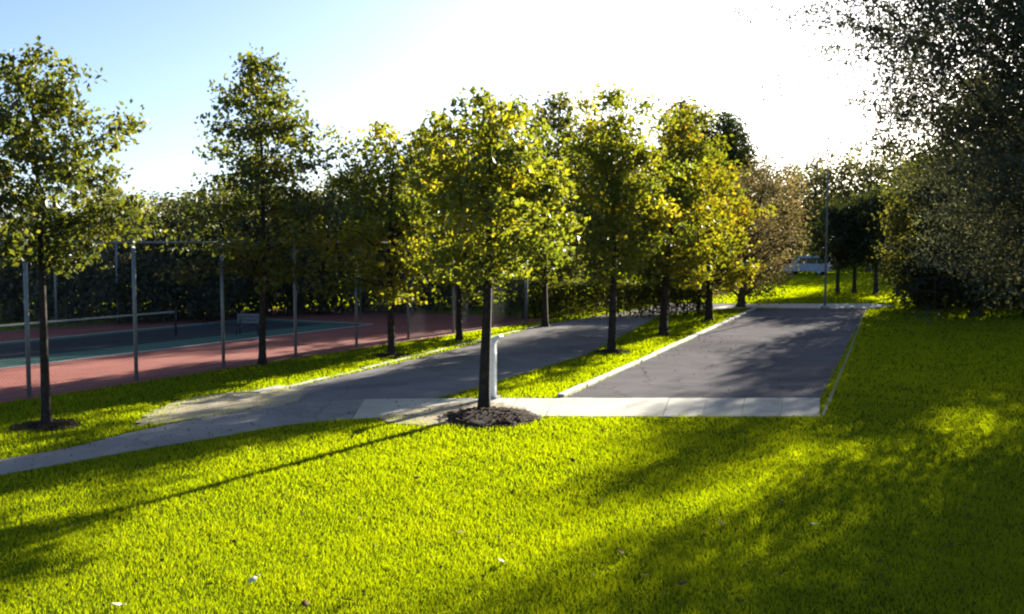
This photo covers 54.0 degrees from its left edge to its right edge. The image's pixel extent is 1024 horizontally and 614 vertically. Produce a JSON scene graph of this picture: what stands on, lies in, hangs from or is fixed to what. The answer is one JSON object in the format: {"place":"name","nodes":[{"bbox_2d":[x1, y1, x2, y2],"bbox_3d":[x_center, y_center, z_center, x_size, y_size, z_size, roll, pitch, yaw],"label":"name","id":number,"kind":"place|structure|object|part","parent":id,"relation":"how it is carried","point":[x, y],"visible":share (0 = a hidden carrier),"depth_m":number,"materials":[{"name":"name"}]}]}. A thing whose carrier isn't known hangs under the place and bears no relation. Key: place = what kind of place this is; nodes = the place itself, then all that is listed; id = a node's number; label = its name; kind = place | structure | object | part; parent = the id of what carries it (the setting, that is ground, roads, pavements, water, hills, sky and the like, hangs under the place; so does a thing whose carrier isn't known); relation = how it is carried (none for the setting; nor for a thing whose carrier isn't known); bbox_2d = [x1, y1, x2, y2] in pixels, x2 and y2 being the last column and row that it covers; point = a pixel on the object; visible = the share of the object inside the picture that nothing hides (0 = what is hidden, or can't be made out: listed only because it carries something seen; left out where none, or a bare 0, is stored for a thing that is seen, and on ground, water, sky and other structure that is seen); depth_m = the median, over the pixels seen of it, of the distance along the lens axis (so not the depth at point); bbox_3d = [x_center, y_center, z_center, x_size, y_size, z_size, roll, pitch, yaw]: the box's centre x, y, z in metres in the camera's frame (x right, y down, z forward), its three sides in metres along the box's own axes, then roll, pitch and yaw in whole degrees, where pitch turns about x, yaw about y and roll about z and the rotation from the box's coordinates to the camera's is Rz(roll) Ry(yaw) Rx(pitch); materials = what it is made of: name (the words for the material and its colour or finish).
{"place":"outdoors","nodes":[
{"label":"outdoors","id":0,"kind":"place"},
{"bbox_2d":[0,399,363,474],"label":"path","id":1,"kind":"structure","parent":0,"point":[288,414],"depth_m":19.15,"materials":[{"name":"grey asphalt"}]},
{"bbox_2d":[135,388,305,425],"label":"bare earth","id":2,"kind":"structure","parent":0,"point":[281,397],"depth_m":22.18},
{"bbox_2d":[0,309,557,402],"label":"tennis court","id":3,"kind":"object","parent":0,"point":[55,380],"visible":0.5,"depth_m":33.62,"materials":[{"name":"red"}]},
{"bbox_2d":[0,308,176,352],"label":"tennis net","id":4,"kind":"object","parent":3,"relation":"on","point":[105,317],"visible":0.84,"depth_m":35.30,"materials":[{"name":"black fabric"}]},
{"bbox_2d":[0,319,367,367],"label":"tennis court surface","id":5,"kind":"object","parent":3,"relation":"on","point":[108,351],"visible":0.5,"depth_m":35.93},
{"bbox_2d":[0,320,234,342],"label":"court line","id":6,"kind":"object","parent":5,"relation":"on","point":[116,331],"depth_m":39.83,"materials":[{"name":"paint"}]},
{"bbox_2d":[0,321,318,359],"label":"tennis court surface","id":7,"kind":"object","parent":5,"relation":"on","point":[109,344],"visible":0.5,"depth_m":37.39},
{"bbox_2d":[5,324,370,367],"bbox_3d":[-15.347,1.836,27.090,0.090,0.001,38.500,2,4,29],"label":"court line","id":8,"kind":"object","parent":5,"relation":"on","point":[174,347],"visible":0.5,"depth_m":33.86,"materials":[{"name":"paint"}]},
{"bbox_2d":[234,313,258,334],"bbox_3d":[-10.193,0.667,38.939,1.060,0.848,0.535,0,4,5],"label":"bench","id":9,"kind":"object","parent":5,"relation":"on","point":[247,319],"visible":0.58,"depth_m":39.12,"materials":[{"name":"grey metal"}]},
{"bbox_2d":[378,402,528,425],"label":"bare earth","id":10,"kind":"structure","parent":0,"point":[420,413],"depth_m":21.01,"materials":[{"name":"brown soil"}]},
{"bbox_2d":[435,406,542,428],"bbox_3d":[-0.472,2.179,20.474,2.145,0.246,2.135,-2,4,-30],"label":"mulch bed","id":11,"kind":"object","parent":10,"relation":"on","point":[476,417],"visible":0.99,"depth_m":20.08,"materials":[{"name":"brown wood"}]},
{"bbox_2d":[381,86,590,407],"bbox_3d":[-0.458,-1.094,20.674,4.273,6.915,4.533,3,5,36],"label":"young tree","id":12,"kind":"object","parent":11,"relation":"on","point":[472,193],"visible":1,"depth_m":20.22,"materials":[{"name":"green plant"}]},
{"bbox_2d":[287,302,733,411],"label":"driveway","id":13,"kind":"structure","parent":0,"point":[444,373],"depth_m":29.52,"materials":[{"name":"grey asphalt"}]},
{"bbox_2d":[0,256,1023,613],"bbox_3d":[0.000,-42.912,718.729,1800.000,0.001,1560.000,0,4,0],"label":"lawn","id":14,"kind":"structure","parent":0,"point":[514,526],"depth_m":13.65,"materials":[{"name":"plant"}]},
{"bbox_2d":[0,220,66,321],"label":"shrub","id":15,"kind":"object","parent":14,"relation":"on","point":[9,314],"visible":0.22,"depth_m":45.22,"materials":[{"name":"green plant"}]},
{"bbox_2d":[9,418,81,431],"bbox_3d":[-9.112,2.299,19.654,1.394,0.120,1.347,0,4,0],"label":"mulch bed","id":16,"kind":"object","parent":14,"relation":"on","point":[41,426],"visible":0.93,"depth_m":19.45,"materials":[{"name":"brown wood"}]},
{"bbox_2d":[0,35,173,423],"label":"young tree","id":17,"kind":"object","parent":16,"relation":"on","point":[24,139],"visible":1,"depth_m":19.23,"materials":[{"name":"green plant"}]},
{"bbox_2d":[9,248,108,322],"bbox_3d":[-20.308,-1.081,45.514,4.160,4.344,3.699,0,4,4],"label":"shrub","id":18,"kind":"object","parent":14,"relation":"on","point":[36,295],"visible":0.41,"depth_m":44.85,"materials":[{"name":"green plant"}]},
{"bbox_2d":[0,207,131,317],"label":"woodland tree","id":19,"kind":"object","parent":14,"relation":"on","point":[49,279],"visible":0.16,"depth_m":45.38,"materials":[{"name":"green plant"}]},
{"bbox_2d":[53,208,126,280],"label":"woodland tree","id":20,"kind":"object","parent":14,"relation":"on","point":[85,237],"depth_m":55.23,"materials":[{"name":"green plant"}]},
{"bbox_2d":[50,244,142,319],"bbox_3d":[-19.203,-1.085,46.481,4.623,4.198,5.200,3,5,39],"label":"shrub","id":21,"kind":"object","parent":14,"relation":"on","point":[98,269],"visible":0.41,"depth_m":45.84,"materials":[{"name":"green plant"}]},
{"bbox_2d":[0,240,246,331],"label":"chain link fence","id":22,"kind":"object","parent":14,"relation":"on","point":[55,286],"visible":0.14,"depth_m":42.57,"materials":[{"name":"metal"}]},
{"bbox_2d":[63,195,183,290],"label":"woodland tree","id":23,"kind":"object","parent":14,"relation":"on","point":[121,250],"visible":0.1,"depth_m":49.07,"materials":[{"name":"green plant"}]},
{"bbox_2d":[93,252,182,323],"bbox_3d":[-16.722,-0.656,45.157,4.216,3.666,4.520,3,5,37],"label":"shrub","id":24,"kind":"object","parent":14,"relation":"on","point":[121,289],"visible":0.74,"depth_m":44.42,"materials":[{"name":"green plant"}]},
{"bbox_2d":[86,187,196,274],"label":"woodland tree","id":25,"kind":"object","parent":14,"relation":"on","point":[156,203],"visible":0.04,"depth_m":54.47,"materials":[{"name":"green plant"}]},
{"bbox_2d":[129,213,230,320],"bbox_3d":[-15.563,-1.541,46.962,4.983,5.768,5.342,0,4,-3],"label":"shrub","id":26,"kind":"object","parent":14,"relation":"on","point":[149,256],"visible":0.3,"depth_m":46.16,"materials":[{"name":"green plant"}]},
{"bbox_2d":[102,187,259,315],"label":"woodland tree","id":27,"kind":"object","parent":14,"relation":"on","point":[213,235],"visible":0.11,"depth_m":47.70,"materials":[{"name":"green plant"}]},
{"bbox_2d":[164,255,258,322],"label":"shrub","id":28,"kind":"object","parent":14,"relation":"on","point":[238,293],"visible":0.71,"depth_m":45.38,"materials":[{"name":"green plant"}]},
{"bbox_2d":[181,187,266,238],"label":"woodland tree","id":29,"kind":"object","parent":14,"relation":"on","point":[221,211],"visible":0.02,"depth_m":56.06,"materials":[{"name":"green plant"}]},
{"bbox_2d":[249,574,259,581],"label":"fallen leaf","id":30,"kind":"object","parent":14,"relation":"on","point":[253,579],"visible":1,"depth_m":10.58,"materials":[{"name":"white plant"}]},
{"bbox_2d":[153,42,373,365],"bbox_3d":[-7.117,-2.866,29.213,6.559,9.348,4.867,0,4,0],"label":"young tree","id":31,"kind":"object","parent":14,"relation":"on","point":[259,127],"visible":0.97,"depth_m":28.65,"materials":[{"name":"green plant"}]},
{"bbox_2d":[0,238,527,397],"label":"chain link fence","id":32,"kind":"object","parent":14,"relation":"on","point":[27,318],"visible":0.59,"depth_m":28.00,"materials":[{"name":"metal"}]},
{"bbox_2d":[218,228,309,316],"bbox_3d":[-12.485,-1.392,49.119,4.931,4.978,4.600,2,4,25],"label":"shrub","id":33,"kind":"object","parent":14,"relation":"on","point":[269,295],"visible":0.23,"depth_m":48.53,"materials":[{"name":"green plant"}]},
{"bbox_2d":[200,181,332,310],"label":"woodland tree","id":34,"kind":"object","parent":14,"relation":"on","point":[258,227],"visible":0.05,"depth_m":50.12,"materials":[{"name":"green plant"}]},
{"bbox_2d":[249,385,288,392],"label":"kerb","id":35,"kind":"structure","parent":14,"relation":"on","point":[267,389],"depth_m":24.30,"materials":[{"name":"concrete"}]},
{"bbox_2d":[244,212,337,315],"bbox_3d":[-11.046,-1.794,50.028,4.983,5.916,5.342,0,4,-2],"label":"shrub","id":36,"kind":"object","parent":14,"relation":"on","point":[319,305],"visible":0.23,"depth_m":49.16,"materials":[{"name":"green plant"}]},
{"bbox_2d":[223,182,367,313],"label":"woodland tree","id":37,"kind":"object","parent":14,"relation":"on","point":[299,308],"visible":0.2,"depth_m":48.87,"materials":[{"name":"green plant"}]},
{"bbox_2d":[302,600,308,607],"bbox_3d":[-2.017,2.913,9.836,0.070,0.017,0.168,-6,23,-26],"label":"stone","id":38,"kind":"object","parent":14,"relation":"on","point":[305,603],"visible":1,"depth_m":9.86,"materials":[{"name":"beige stone"}]},
{"bbox_2d":[302,232,374,313],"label":"shrub","id":39,"kind":"object","parent":14,"relation":"on","point":[341,301],"visible":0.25,"depth_m":50.26,"materials":[{"name":"green plant"}]},
{"bbox_2d":[310,171,378,300],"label":"woodland tree","id":40,"kind":"object","parent":14,"relation":"on","point":[326,183],"visible":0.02,"depth_m":55.18,"materials":[{"name":"green plant"}]},
{"bbox_2d":[315,155,420,311],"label":"woodland tree","id":41,"kind":"object","parent":14,"relation":"on","point":[352,226],"visible":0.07,"depth_m":50.64,"materials":[{"name":"green plant"}]},
{"bbox_2d":[344,251,427,312],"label":"shrub","id":42,"kind":"object","parent":14,"relation":"on","point":[378,307],"visible":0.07,"depth_m":51.53,"materials":[{"name":"green plant"}]},
{"bbox_2d":[372,353,409,358],"bbox_3d":[-3.798,1.510,31.622,1.343,0.145,1.374,0,4,0],"label":"mulch bed","id":43,"kind":"object","parent":14,"relation":"on","point":[382,355],"visible":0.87,"depth_m":31.39,"materials":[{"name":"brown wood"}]},
{"bbox_2d":[292,118,484,354],"bbox_3d":[-3.745,-2.108,31.555,6.286,7.533,6.837,0,4,0],"label":"young tree","id":44,"kind":"object","parent":43,"relation":"on","point":[402,207],"visible":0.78,"depth_m":30.72,"materials":[{"name":"green plant"}]},
{"bbox_2d":[277,244,525,321],"bbox_3d":[-6.126,-1.351,48.780,15.500,3.795,0.114,2,4,29],"label":"chain link fence","id":45,"kind":"object","parent":14,"relation":"on","point":[361,313],"visible":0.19,"depth_m":47.62,"materials":[{"name":"metal"}]},
{"bbox_2d":[379,173,428,309],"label":"woodland tree","id":46,"kind":"object","parent":14,"relation":"on","point":[404,250],"visible":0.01,"depth_m":52.89,"materials":[{"name":"green plant"}]},
{"bbox_2d":[288,324,540,387],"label":"kerb","id":47,"kind":"structure","parent":14,"relation":"on","point":[305,382],"depth_m":29.33,"materials":[{"name":"concrete"}]},
{"bbox_2d":[394,227,470,311],"bbox_3d":[-4.503,-1.872,52.953,4.983,5.613,5.342,-2,4,-31],"label":"shrub","id":48,"kind":"object","parent":14,"relation":"on","point":[440,288],"visible":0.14,"depth_m":52.43,"materials":[{"name":"green plant"}]},
{"bbox_2d":[0,162,872,263],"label":"distant woods","id":49,"kind":"object","parent":14,"relation":"on","point":[120,190],"visible":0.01,"depth_m":162.25,"materials":[{"name":"green plant"}]},
{"bbox_2d":[393,109,531,340],"bbox_3d":[-2.202,-2.997,36.709,5.800,8.642,6.662,0,4,0],"label":"young tree","id":50,"kind":"object","parent":14,"relation":"on","point":[460,295],"visible":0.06,"depth_m":36.61,"materials":[{"name":"green plant"}]},
{"bbox_2d":[434,272,506,309],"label":"shrub","id":51,"kind":"object","parent":14,"relation":"on","point":[476,303],"visible":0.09,"depth_m":53.31,"materials":[{"name":"green plant"}]},
{"bbox_2d":[470,142,541,305],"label":"woodland tree","id":52,"kind":"object","parent":14,"relation":"on","point":[517,254],"depth_m":54.43,"materials":[{"name":"green plant"}]},
{"bbox_2d":[495,89,622,326],"bbox_3d":[1.510,-4.088,42.784,6.152,10.034,6.959,1,4,21],"label":"young tree","id":53,"kind":"object","parent":14,"relation":"on","point":[558,123],"visible":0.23,"depth_m":41.62,"materials":[{"name":"green plant"}]},
{"bbox_2d":[518,126,628,301],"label":"woodland tree","id":54,"kind":"object","parent":14,"relation":"on","point":[555,167],"visible":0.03,"depth_m":57.03,"materials":[{"name":"green plant"}]},
{"bbox_2d":[553,118,648,294],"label":"woodland tree","id":55,"kind":"object","parent":14,"relation":"on","point":[621,274],"depth_m":62.93,"materials":[{"name":"green plant"}]},
{"bbox_2d":[498,276,715,318],"bbox_3d":[4.619,-0.537,48.413,10.684,2.135,1.893,-1,4,-14],"label":"hedge","id":56,"kind":"object","parent":14,"relation":"on","point":[634,291],"visible":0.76,"depth_m":47.98,"materials":[{"name":"green plant"}]},
{"bbox_2d":[592,349,630,353],"bbox_3d":[3.251,1.442,32.790,1.337,0.125,1.301,0,4,0],"label":"mulch bed","id":57,"kind":"object","parent":14,"relation":"on","point":[600,351],"visible":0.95,"depth_m":32.59,"materials":[{"name":"brown soil"}]},
{"bbox_2d":[550,82,706,349],"bbox_3d":[3.592,-2.869,32.699,5.186,8.904,4.872,0,4,0],"label":"young tree","id":58,"kind":"object","parent":57,"relation":"on","point":[609,170],"visible":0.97,"depth_m":32.24,"materials":[{"name":"green plant"}]},
{"bbox_2d":[588,135,667,297],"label":"woodland tree","id":59,"kind":"object","parent":14,"relation":"on","point":[630,212],"visible":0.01,"depth_m":59.25,"materials":[{"name":"green plant"}]},
{"bbox_2d":[557,308,756,397],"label":"kerb","id":60,"kind":"structure","parent":14,"relation":"on","point":[572,390],"depth_m":29.76,"materials":[{"name":"concrete"}]},
{"bbox_2d":[618,152,700,290],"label":"woodland tree","id":61,"kind":"object","parent":14,"relation":"on","point":[662,239],"visible":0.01,"depth_m":65.30,"materials":[{"name":"green plant"}]},
{"bbox_2d":[584,97,741,335],"bbox_3d":[6.053,-3.380,38.830,5.806,9.132,7.092,1,4,19],"label":"young tree","id":62,"kind":"object","parent":14,"relation":"on","point":[692,197],"visible":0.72,"depth_m":37.72,"materials":[{"name":"green plant"}]},
{"bbox_2d":[676,580,687,584],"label":"fallen leaf","id":63,"kind":"object","parent":14,"relation":"on","point":[681,582],"visible":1,"depth_m":10.45,"materials":[{"name":"plant"}]},
{"bbox_2d":[654,91,730,271],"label":"evergreen tree","id":64,"kind":"object","parent":14,"relation":"on","point":[706,127],"visible":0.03,"depth_m":76.80,"materials":[{"name":"green plant"}]},
{"bbox_2d":[654,142,777,320],"bbox_3d":[9.214,-3.405,45.577,4.530,8.309,6.105,-2,4,-31],"label":"young tree","id":65,"kind":"object","parent":14,"relation":"on","point":[736,276],"visible":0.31,"depth_m":45.11,"materials":[{"name":"green plant"}]},
{"bbox_2d":[693,100,755,274],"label":"evergreen tree","id":66,"kind":"object","parent":14,"relation":"on","point":[725,115],"visible":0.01,"depth_m":78.72,"materials":[{"name":"green plant"}]},
{"bbox_2d":[712,110,776,287],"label":"evergreen tree","id":67,"kind":"object","parent":14,"relation":"on","point":[739,153],"visible":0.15,"depth_m":74.82,"materials":[{"name":"green plant"}]},
{"bbox_2d":[685,143,819,306],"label":"willowy tree","id":68,"kind":"object","parent":14,"relation":"on","point":[763,190],"visible":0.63,"depth_m":54.70,"materials":[{"name":"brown plant"}]},
{"bbox_2d":[751,165,810,267],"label":"distant tree","id":69,"kind":"object","parent":14,"relation":"on","point":[779,218],"visible":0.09,"depth_m":125.54,"materials":[{"name":"brown plant"}]},
{"bbox_2d":[764,157,821,263],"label":"distant tree","id":70,"kind":"object","parent":14,"relation":"on","point":[794,202],"visible":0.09,"depth_m":133.59,"materials":[{"name":"green plant"}]},
{"bbox_2d":[782,255,832,274],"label":"parked van","id":71,"kind":"object","parent":14,"relation":"on","point":[817,267],"visible":0.69,"depth_m":108.92,"materials":[{"name":"paint"}]},
{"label":"side window","id":72,"kind":"part","parent":71,"relation":"part of","materials":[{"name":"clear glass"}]},
{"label":"side window","id":73,"kind":"part","parent":71,"relation":"part of","materials":[{"name":"black glass"}]},
{"bbox_2d":[766,148,855,254],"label":"distant tree","id":74,"kind":"object","parent":14,"relation":"on","point":[821,182],"visible":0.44,"depth_m":122.02,"materials":[{"name":"green plant"}]},
{"bbox_2d":[820,137,829,308],"bbox_3d":[17.012,-4.513,54.347,0.480,9.286,0.480,0,4,0],"label":"light pole","id":75,"kind":"object","parent":14,"relation":"on","point":[825,281],"visible":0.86,"depth_m":54.38,"materials":[{"name":"metal"}]},
{"bbox_2d":[799,197,873,293],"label":"tree","id":76,"kind":"object","parent":14,"relation":"on","point":[817,233],"visible":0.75,"depth_m":68.75,"materials":[{"name":"green plant"}]},
{"bbox_2d":[821,309,866,415],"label":"kerb","id":77,"kind":"structure","parent":14,"relation":"on","point":[829,398],"depth_m":26.40,"materials":[{"name":"grey concrete"}]},
{"bbox_2d":[800,141,889,269],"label":"distant tree","id":78,"kind":"object","parent":14,"relation":"on","point":[837,154],"visible":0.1,"depth_m":128.55,"materials":[{"name":"green plant"}]},
{"bbox_2d":[811,192,882,292],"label":"tree","id":79,"kind":"object","parent":14,"relation":"on","point":[854,287],"visible":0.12,"depth_m":71.19,"materials":[{"name":"green plant"}]},
{"bbox_2d":[822,135,910,271],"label":"distant tree","id":80,"kind":"object","parent":14,"relation":"on","point":[852,163],"visible":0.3,"depth_m":120.41,"materials":[{"name":"green plant"}]},
{"bbox_2d":[827,184,913,294],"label":"tree","id":81,"kind":"object","parent":14,"relation":"on","point":[860,203],"visible":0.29,"depth_m":67.90,"materials":[{"name":"green plant"}]},
{"bbox_2d":[724,0,1023,324],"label":"fine leaved tree","id":82,"kind":"object","parent":14,"relation":"on","point":[992,103],"visible":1,"depth_m":24.06,"materials":[{"name":"green plant"}]},
{"bbox_2d":[853,136,916,190],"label":"distant tree","id":83,"kind":"object","parent":14,"relation":"on","point":[889,160],"visible":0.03,"depth_m":130.99,"materials":[{"name":"green plant"}]},
{"bbox_2d":[849,173,923,296],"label":"tree","id":84,"kind":"object","parent":14,"relation":"on","point":[878,209],"visible":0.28,"depth_m":66.00,"materials":[{"name":"green plant"}]},
{"bbox_2d":[868,164,924,278],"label":"woodland tree","id":85,"kind":"object","parent":14,"relation":"on","point":[878,223],"visible":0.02,"depth_m":90.02,"materials":[{"name":"green plant"}]},
{"bbox_2d":[887,279,955,308],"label":"shrub","id":86,"kind":"object","parent":14,"relation":"on","point":[919,304],"visible":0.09,"depth_m":54.27,"materials":[{"name":"green plant"}]},
{"bbox_2d":[887,139,957,201],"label":"distant tree","id":87,"kind":"object","parent":14,"relation":"on","point":[911,155],"visible":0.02,"depth_m":124.68,"materials":[{"name":"green plant"}]},
{"bbox_2d":[866,149,984,311],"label":"shade tree","id":88,"kind":"object","parent":14,"relation":"on","point":[893,219],"visible":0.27,"depth_m":51.90,"materials":[{"name":"green plant"}]},
{"bbox_2d":[883,67,1023,318],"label":"shade tree","id":89,"kind":"object","parent":14,"relation":"on","point":[955,291],"visible":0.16,"depth_m":48.59,"materials":[{"name":"green plant"}]},
{"bbox_2d":[938,274,989,306],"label":"shrub","id":90,"kind":"object","parent":14,"relation":"on","point":[967,303],"depth_m":55.03,"materials":[{"name":"green plant"}]},
{"bbox_2d":[943,113,1023,316],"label":"shade tree","id":91,"kind":"object","parent":14,"relation":"on","point":[1019,299],"visible":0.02,"depth_m":47.62,"materials":[{"name":"green plant"}]},
{"bbox_2d":[970,299,1020,309],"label":"shrub","id":92,"kind":"object","parent":14,"relation":"on","point":[1017,304],"visible":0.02,"depth_m":54.10,"materials":[{"name":"green plant"}]},
{"bbox_2d":[0,0,1023,240],"label":"sky","id":93,"kind":"structure","parent":0,"point":[391,62],"materials":[{"name":"white"}]},
{"bbox_2d":[353,398,819,418],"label":"sidewalk","id":94,"kind":"structure","parent":0,"point":[676,407],"depth_m":21.95,"materials":[{"name":"concrete"}]},
{"bbox_2d":[490,334,502,398],"bbox_3d":[-0.408,1.373,23.061,0.390,1.500,0.300,2,4,24],"label":"bollard post","id":95,"kind":"object","parent":94,"relation":"on","point":[493,379],"visible":0.69,"depth_m":23.01,"materials":[{"name":"metal"}]},
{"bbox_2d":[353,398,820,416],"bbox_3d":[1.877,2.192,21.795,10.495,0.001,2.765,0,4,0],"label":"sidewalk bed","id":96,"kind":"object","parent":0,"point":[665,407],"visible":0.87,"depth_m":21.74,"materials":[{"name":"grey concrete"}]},
{"bbox_2d":[565,309,864,397],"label":"asphalt lot","id":97,"kind":"structure","parent":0,"point":[770,344],"depth_m":29.98,"materials":[{"name":"grey asphalt"}]},
{"bbox_2d":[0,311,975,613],"bbox_3d":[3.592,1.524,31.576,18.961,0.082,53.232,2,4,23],"label":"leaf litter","id":98,"kind":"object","parent":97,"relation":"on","point":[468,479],"visible":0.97,"depth_m":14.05,"materials":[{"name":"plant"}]},
{"bbox_2d":[714,303,895,309],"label":"path","id":99,"kind":"structure","parent":0,"point":[841,305],"depth_m":56.96,"materials":[{"name":"concrete"}]}
]}

